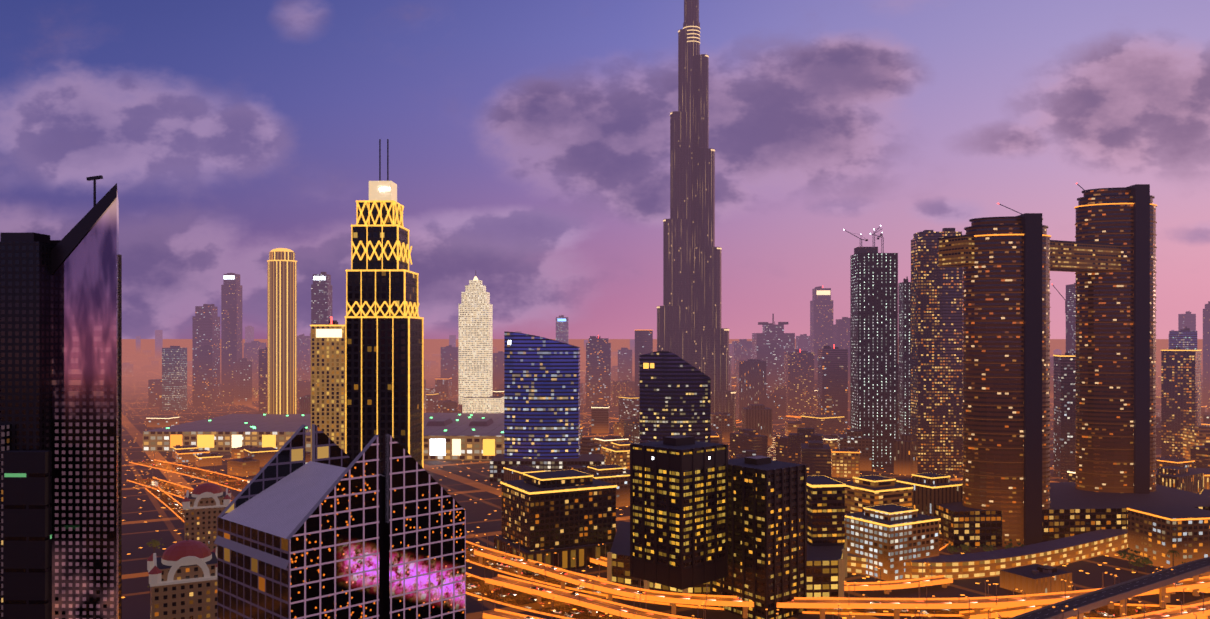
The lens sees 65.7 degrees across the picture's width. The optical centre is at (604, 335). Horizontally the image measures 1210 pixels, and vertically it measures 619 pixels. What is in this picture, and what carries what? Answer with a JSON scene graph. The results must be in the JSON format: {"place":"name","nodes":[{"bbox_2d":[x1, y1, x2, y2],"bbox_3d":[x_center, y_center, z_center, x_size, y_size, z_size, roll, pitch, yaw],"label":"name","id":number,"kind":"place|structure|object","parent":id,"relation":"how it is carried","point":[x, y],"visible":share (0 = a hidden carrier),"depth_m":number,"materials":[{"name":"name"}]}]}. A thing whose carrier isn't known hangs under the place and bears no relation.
{"place":"outdoors","nodes":[
{"label":"outdoors","id":0,"kind":"place"},
{"bbox_2d":[0,175,121,618],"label":"tower","id":1,"kind":"structure","parent":0,"point":[60,429],"depth_m":274.82,"materials":[{"name":"black glass"}]},
{"bbox_2d":[244,341,265,389],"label":"tower","id":2,"kind":"structure","parent":0,"point":[251,350],"depth_m":2614.36,"materials":[{"name":"grey metal"}]},
{"bbox_2d":[297,333,310,380],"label":"tower","id":3,"kind":"structure","parent":0,"point":[303,357],"depth_m":2611.30,"materials":[{"name":"grey metal"}]},
{"bbox_2d":[214,424,467,618],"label":"gable tower","id":4,"kind":"structure","parent":0,"point":[331,530],"depth_m":210.59,"materials":[{"name":"black glass"}]},
{"bbox_2d":[345,139,423,473],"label":"skyscraper","id":5,"kind":"structure","parent":0,"point":[384,357],"depth_m":444.06,"materials":[{"name":"brown glass"}]},
{"bbox_2d":[441,345,458,394],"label":"tower","id":6,"kind":"structure","parent":0,"point":[449,361],"depth_m":2401.16,"materials":[{"name":"grey metal"}]},
{"bbox_2d":[586,335,610,406],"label":"tower","id":7,"kind":"structure","parent":0,"point":[598,370],"depth_m":1992.33,"materials":[{"name":"grey metal"}]},
{"bbox_2d":[618,348,631,380],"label":"tower","id":8,"kind":"structure","parent":0,"point":[624,363],"depth_m":2390.94,"materials":[{"name":"grey metal"}]},
{"bbox_2d":[122,339,1209,618],"bbox_3d":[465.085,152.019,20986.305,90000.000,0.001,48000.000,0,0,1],"label":"ground","id":9,"kind":"structure","parent":0,"point":[470,489],"depth_m":789.06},
{"bbox_2d":[146,538,163,552],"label":"tree","id":10,"kind":"object","parent":9,"relation":"on","point":[155,543],"visible":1,"depth_m":647.26,"materials":[{"name":"green plant"}]},
{"bbox_2d":[145,477,183,521],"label":"road","id":11,"kind":"structure","parent":9,"relation":"on","point":[175,505],"depth_m":864.89,"materials":[{"name":"orange asphalt"}]},
{"bbox_2d":[162,346,186,409],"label":"building","id":12,"kind":"structure","parent":9,"relation":"on","point":[174,377],"depth_m":1912.18,"materials":[{"name":"grey concrete"}]},
{"bbox_2d":[147,532,216,618],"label":"domed apartments","id":13,"kind":"structure","parent":9,"relation":"on","point":[183,579],"depth_m":384.29,"materials":[{"name":"beige"}]},
{"bbox_2d":[192,304,219,406],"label":"tower","id":14,"kind":"structure","parent":9,"relation":"on","point":[205,355],"depth_m":2011.80,"materials":[{"name":"purple concrete"}]},
{"bbox_2d":[182,478,230,551],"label":"domed apartments","id":15,"kind":"structure","parent":9,"relation":"on","point":[204,505],"depth_m":594.77,"materials":[{"name":"beige"}]},
{"bbox_2d":[221,273,241,402],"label":"tower","id":16,"kind":"structure","parent":9,"relation":"on","point":[231,319],"depth_m":2111.33,"materials":[{"name":"grey concrete"}]},
{"bbox_2d":[172,445,310,476],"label":"buildings","id":17,"kind":"structure","parent":9,"relation":"on","point":[251,459],"depth_m":1096.12,"materials":[{"name":"brown concrete"}]},
{"bbox_2d":[267,248,296,413],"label":"skyscraper","id":18,"kind":"structure","parent":9,"relation":"on","point":[281,330],"depth_m":1511.32,"materials":[{"name":"brown"}]},
{"bbox_2d":[311,272,331,324],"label":"tower","id":19,"kind":"structure","parent":9,"relation":"on","point":[321,299],"depth_m":1804.51,"materials":[{"name":"grey metal"}]},
{"bbox_2d":[143,413,503,459],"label":"mall block","id":20,"kind":"structure","parent":9,"relation":"on","point":[463,436],"depth_m":1234.06,"materials":[{"name":"beige"}]},
{"bbox_2d":[146,347,503,426],"bbox_3d":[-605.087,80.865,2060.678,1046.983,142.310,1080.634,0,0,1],"label":"city buildings","id":21,"kind":"structure","parent":9,"relation":"on","point":[438,398],"depth_m":1985.03,"materials":[{"name":"concrete"}]},
{"bbox_2d":[310,316,344,460],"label":"building","id":22,"kind":"structure","parent":9,"relation":"on","point":[328,380],"depth_m":796.95,"materials":[{"name":"gold metal"}]},
{"bbox_2d":[459,270,503,412],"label":"skyscraper","id":23,"kind":"structure","parent":9,"relation":"on","point":[476,351],"depth_m":1501.05,"materials":[{"name":"beige"}]},
{"bbox_2d":[493,351,503,389],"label":"tower","id":24,"kind":"structure","parent":9,"relation":"on","point":[498,368],"depth_m":2398.31,"materials":[{"name":"grey metal"}]},
{"bbox_2d":[127,468,913,618],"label":"highway","id":25,"kind":"structure","parent":9,"relation":"on","point":[468,593],"depth_m":544.07,"materials":[{"name":"orange asphalt"}]},
{"bbox_2d":[503,465,587,480],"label":"building","id":26,"kind":"structure","parent":9,"relation":"on","point":[513,473],"depth_m":857.52,"materials":[{"name":"brown concrete"}]},
{"bbox_2d":[482,591,608,618],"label":"road ramp","id":27,"kind":"structure","parent":9,"relation":"on","point":[499,614],"depth_m":489.02,"materials":[{"name":"asphalt"}]},
{"bbox_2d":[490,331,604,481],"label":"office building","id":28,"kind":"structure","parent":9,"relation":"on","point":[541,403],"depth_m":994.72,"materials":[{"name":"blue glass"}]},
{"bbox_2d":[494,469,616,574],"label":"building","id":29,"kind":"structure","parent":9,"relation":"on","point":[568,516],"depth_m":616.71,"materials":[{"name":"brown concrete"}]},
{"bbox_2d":[556,315,568,343],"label":"skyscraper","id":30,"kind":"structure","parent":9,"relation":"on","point":[562,328],"depth_m":2594.85,"materials":[{"name":"grey metal"}]},
{"bbox_2d":[581,464,629,506],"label":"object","id":31,"kind":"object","parent":9,"relation":"on","point":[618,475],"visible":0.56,"depth_m":837.59,"materials":[{"name":"brown concrete"}]},
{"bbox_2d":[602,442,635,469],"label":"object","id":32,"kind":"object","parent":9,"relation":"on","point":[617,453],"visible":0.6,"depth_m":995.68,"materials":[{"name":"gold concrete"}]},
{"bbox_2d":[129,452,1182,618],"bbox_3d":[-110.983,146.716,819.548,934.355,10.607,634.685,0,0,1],"label":"highway","id":33,"kind":"structure","parent":9,"relation":"on","point":[955,614],"depth_m":541.26,"materials":[{"name":"orange asphalt"}]},
{"bbox_2d":[122,326,1202,381],"bbox_3d":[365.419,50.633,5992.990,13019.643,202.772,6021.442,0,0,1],"label":"buildings","id":34,"kind":"structure","parent":9,"relation":"on","point":[156,360],"depth_m":4429.91,"materials":[{"name":"purple concrete"}]},
{"bbox_2d":[657,0,735,431],"bbox_3d":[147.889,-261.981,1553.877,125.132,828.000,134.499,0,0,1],"label":"skyscraper","id":35,"kind":"structure","parent":9,"relation":"on","point":[691,331],"depth_m":1527.05,"materials":[{"name":"beige glass"}]},
{"bbox_2d":[580,395,871,477],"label":"city buildings","id":36,"kind":"structure","parent":9,"relation":"on","point":[821,444],"depth_m":1081.21,"materials":[{"name":"brown concrete"}]},
{"bbox_2d":[607,435,846,597],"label":"office building","id":37,"kind":"structure","parent":9,"relation":"on","point":[671,535],"depth_m":497.85,"materials":[{"name":"black glass"}]},
{"bbox_2d":[732,339,751,373],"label":"tower","id":38,"kind":"structure","parent":9,"relation":"on","point":[741,349],"depth_m":2483.95,"materials":[{"name":"grey metal"}]},
{"bbox_2d":[736,359,765,419],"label":"tower","id":39,"kind":"structure","parent":9,"relation":"on","point":[750,381],"depth_m":1685.99,"materials":[{"name":"grey metal"}]},
{"bbox_2d":[729,435,784,460],"bbox_3d":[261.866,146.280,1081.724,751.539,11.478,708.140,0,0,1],"label":"building","id":40,"kind":"structure","parent":9,"relation":"on","point":[772,451],"depth_m":1265.23,"materials":[{"name":"grey"}]},
{"bbox_2d":[710,456,806,618],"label":"office block","id":41,"kind":"structure","parent":9,"relation":"on","point":[767,532],"depth_m":505.34,"materials":[{"name":"black glass"}]},
{"bbox_2d":[590,544,952,593],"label":"road ramp","id":42,"kind":"structure","parent":9,"relation":"on","point":[887,587],"depth_m":555.99,"materials":[{"name":"orange asphalt"}]},
{"bbox_2d":[752,314,794,394],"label":"tower","id":43,"kind":"structure","parent":9,"relation":"on","point":[772,342],"depth_m":2083.65,"materials":[{"name":"grey metal"}]},
{"bbox_2d":[736,412,849,428],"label":"boulevard","id":44,"kind":"object","parent":9,"relation":"on","point":[786,416],"visible":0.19,"depth_m":1751.18,"materials":[{"name":"orange asphalt"}]},
{"bbox_2d":[784,349,813,415],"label":"tower","id":45,"kind":"structure","parent":9,"relation":"on","point":[799,376],"depth_m":1783.56,"materials":[{"name":"grey metal"}]},
{"bbox_2d":[810,285,832,379],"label":"tower","id":46,"kind":"structure","parent":9,"relation":"on","point":[821,319],"depth_m":2280.26,"materials":[{"name":"grey metal"}]},
{"bbox_2d":[807,475,845,548],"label":"office block","id":47,"kind":"structure","parent":9,"relation":"on","point":[825,510],"depth_m":580.68,"materials":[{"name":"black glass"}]},
{"bbox_2d":[818,345,847,431],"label":"tower","id":48,"kind":"structure","parent":9,"relation":"on","point":[833,371],"depth_m":1483.60,"materials":[{"name":"purple concrete"}]},
{"bbox_2d":[485,559,1206,618],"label":"highway","id":49,"kind":"structure","parent":9,"relation":"on","point":[590,603],"depth_m":511.82,"materials":[{"name":"orange asphalt"}]},
{"bbox_2d":[850,247,897,466],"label":"construction tower","id":50,"kind":"structure","parent":9,"relation":"on","point":[873,344],"depth_m":1084.63,"materials":[{"name":"concrete"}]},
{"bbox_2d":[843,229,867,246],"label":"tower crane","id":51,"kind":"object","parent":50,"relation":"on","point":[858,237],"visible":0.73,"depth_m":1102.85,"materials":[{"name":"silver metal"}]},
{"bbox_2d":[870,232,883,252],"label":"tower crane","id":52,"kind":"object","parent":50,"relation":"on","point":[878,239],"visible":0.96,"depth_m":1101.67,"materials":[{"name":"silver metal"}]},
{"bbox_2d":[873,225,881,246],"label":"tower crane","id":53,"kind":"object","parent":50,"relation":"on","point":[874,235],"visible":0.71,"depth_m":1102.13,"materials":[{"name":"silver metal"}]},
{"bbox_2d":[841,475,912,513],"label":"building","id":54,"kind":"structure","parent":9,"relation":"on","point":[861,492],"depth_m":685.09,"materials":[{"name":"brown concrete"}]},
{"bbox_2d":[566,330,1209,421],"bbox_3d":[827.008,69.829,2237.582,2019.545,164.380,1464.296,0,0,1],"label":"city buildings","id":55,"kind":"structure","parent":9,"relation":"on","point":[625,396],"depth_m":1838.98,"materials":[{"name":"brown concrete"}]},
{"bbox_2d":[845,504,939,580],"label":"building","id":56,"kind":"structure","parent":9,"relation":"on","point":[889,540],"depth_m":592.38,"materials":[{"name":"grey concrete"}]},
{"bbox_2d":[898,276,910,439],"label":"tower slab","id":57,"kind":"structure","parent":9,"relation":"on","point":[904,356],"depth_m":1133.53,"materials":[{"name":"grey concrete"}]},
{"bbox_2d":[896,472,962,516],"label":"building","id":58,"kind":"structure","parent":9,"relation":"on","point":[930,490],"depth_m":710.88,"materials":[{"name":"brown concrete"}]},
{"bbox_2d":[911,228,962,473],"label":"tower slab","id":59,"kind":"structure","parent":9,"relation":"on","point":[936,359],"depth_m":1033.46,"materials":[{"name":"brown concrete"}]},
{"bbox_2d":[948,547,960,553],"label":"tree","id":60,"kind":"object","parent":9,"relation":"on","point":[954,549],"visible":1,"depth_m":640.10,"materials":[{"name":"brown plant"}]},
{"bbox_2d":[957,544,974,552],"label":"tree","id":61,"kind":"object","parent":9,"relation":"on","point":[965,546],"visible":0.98,"depth_m":641.26,"materials":[{"name":"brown plant"}]},
{"bbox_2d":[847,529,1127,579],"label":"curved podium","id":62,"kind":"object","parent":9,"relation":"on","point":[1072,549],"visible":0.67,"depth_m":604.71,"materials":[{"name":"brown concrete"}]},
{"bbox_2d":[979,540,996,550],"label":"tree","id":63,"kind":"object","parent":9,"relation":"on","point":[990,546],"visible":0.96,"depth_m":638.13,"materials":[{"name":"green plant"}]},
{"bbox_2d":[1004,539,1025,548],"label":"tree","id":64,"kind":"object","parent":9,"relation":"on","point":[1010,545],"visible":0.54,"depth_m":628.21,"materials":[{"name":"green plant"}]},
{"bbox_2d":[838,588,1209,618],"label":"road ramp","id":65,"kind":"structure","parent":9,"relation":"on","point":[1202,609],"depth_m":471.42,"materials":[{"name":"orange asphalt"}]},
{"bbox_2d":[1000,564,1071,593],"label":"low building","id":66,"kind":"structure","parent":9,"relation":"on","point":[1033,579],"depth_m":557.14,"materials":[{"name":"brown concrete"}]},
{"bbox_2d":[904,610,1196,618],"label":"road ramp","id":67,"kind":"structure","parent":9,"relation":"on","point":[1133,618],"depth_m":460.73,"materials":[{"name":"orange"}]},
{"bbox_2d":[894,347,1209,477],"bbox_3d":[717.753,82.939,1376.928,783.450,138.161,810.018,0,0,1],"label":"city buildings","id":68,"kind":"structure","parent":9,"relation":"on","point":[1181,428],"depth_m":1129.12,"materials":[{"name":"concrete"}]},
{"bbox_2d":[1066,283,1075,354],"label":"tower","id":69,"kind":"structure","parent":9,"relation":"on","point":[1070,321],"depth_m":1483.45,"materials":[{"name":"grey metal"}]},
{"bbox_2d":[1051,284,1069,312],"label":"tower crane","id":70,"kind":"object","parent":69,"relation":"on","point":[1062,296],"visible":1,"depth_m":901.48,"materials":[{"name":"silver metal"}]},
{"bbox_2d":[935,184,1209,547],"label":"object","id":71,"kind":"structure","parent":9,"relation":"on","point":[1011,491],"depth_m":689.10,"materials":[{"name":"brown"}]},
{"bbox_2d":[959,568,1209,618],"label":"road","id":72,"kind":"structure","parent":9,"relation":"on","point":[1001,611],"depth_m":506.67,"materials":[{"name":"orange asphalt"}]},
{"bbox_2d":[1009,557,1209,618],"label":"road viaduct","id":73,"kind":"object","parent":9,"relation":"on","point":[1161,580],"visible":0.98,"depth_m":497.69,"materials":[{"name":"grey concrete"}]},
{"bbox_2d":[1118,548,1140,567],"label":"tree","id":74,"kind":"object","parent":9,"relation":"on","point":[1132,557],"visible":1,"depth_m":613.51,"materials":[{"name":"green plant"}]},
{"bbox_2d":[1129,558,1143,572],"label":"tree","id":75,"kind":"object","parent":9,"relation":"on","point":[1138,564],"visible":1,"depth_m":599.01,"materials":[{"name":"green plant"}]},
{"bbox_2d":[1067,443,1209,495],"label":"buildings","id":76,"kind":"structure","parent":9,"relation":"on","point":[1174,472],"depth_m":819.74,"materials":[{"name":"concrete"}]},
{"bbox_2d":[1136,556,1152,572],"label":"tree","id":77,"kind":"object","parent":9,"relation":"on","point":[1145,560],"visible":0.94,"depth_m":600.91,"materials":[{"name":"green plant"}]},
{"bbox_2d":[1127,505,1209,565],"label":"building","id":78,"kind":"structure","parent":9,"relation":"on","point":[1157,533],"depth_m":626.79,"materials":[{"name":"orange concrete"}]},
{"bbox_2d":[1167,550,1179,566],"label":"tree","id":79,"kind":"object","parent":9,"relation":"on","point":[1171,551],"visible":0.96,"depth_m":615.05,"materials":[{"name":"green plant"}]},
{"bbox_2d":[1169,326,1196,348],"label":"blue tower","id":80,"kind":"structure","parent":9,"relation":"on","point":[1185,338],"depth_m":1471.28,"materials":[{"name":"grey metal"}]},
{"bbox_2d":[1156,468,1209,488],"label":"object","id":81,"kind":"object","parent":9,"relation":"on","point":[1206,471],"visible":0.04,"depth_m":887.17,"materials":[{"name":"orange"}]},
{"bbox_2d":[1178,311,1195,330],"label":"tower","id":82,"kind":"structure","parent":9,"relation":"on","point":[1188,319],"depth_m":2161.60,"materials":[{"name":"grey concrete"}]},
{"bbox_2d":[1203,301,1209,407],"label":"tower","id":83,"kind":"structure","parent":9,"relation":"on","point":[1206,350],"depth_m":1974.83,"materials":[{"name":"grey concrete"}]},
{"bbox_2d":[639,351,710,442],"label":"office tower","id":84,"kind":"structure","parent":0,"point":[674,394],"depth_m":892.71,"materials":[{"name":"black glass"}]},
{"bbox_2d":[796,334,809,351],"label":"tower","id":85,"kind":"structure","parent":0,"point":[802,342],"depth_m":2579.79,"materials":[{"name":"grey concrete"}]},
{"bbox_2d":[833,317,849,400],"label":"tower","id":86,"kind":"structure","parent":0,"point":[841,333],"depth_m":2179.49,"materials":[{"name":"grey concrete"}]},
{"bbox_2d":[474,534,1209,618],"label":"highway","id":87,"kind":"structure","parent":0,"point":[897,605],"depth_m":510.30,"materials":[{"name":"orange asphalt"}]}
]}

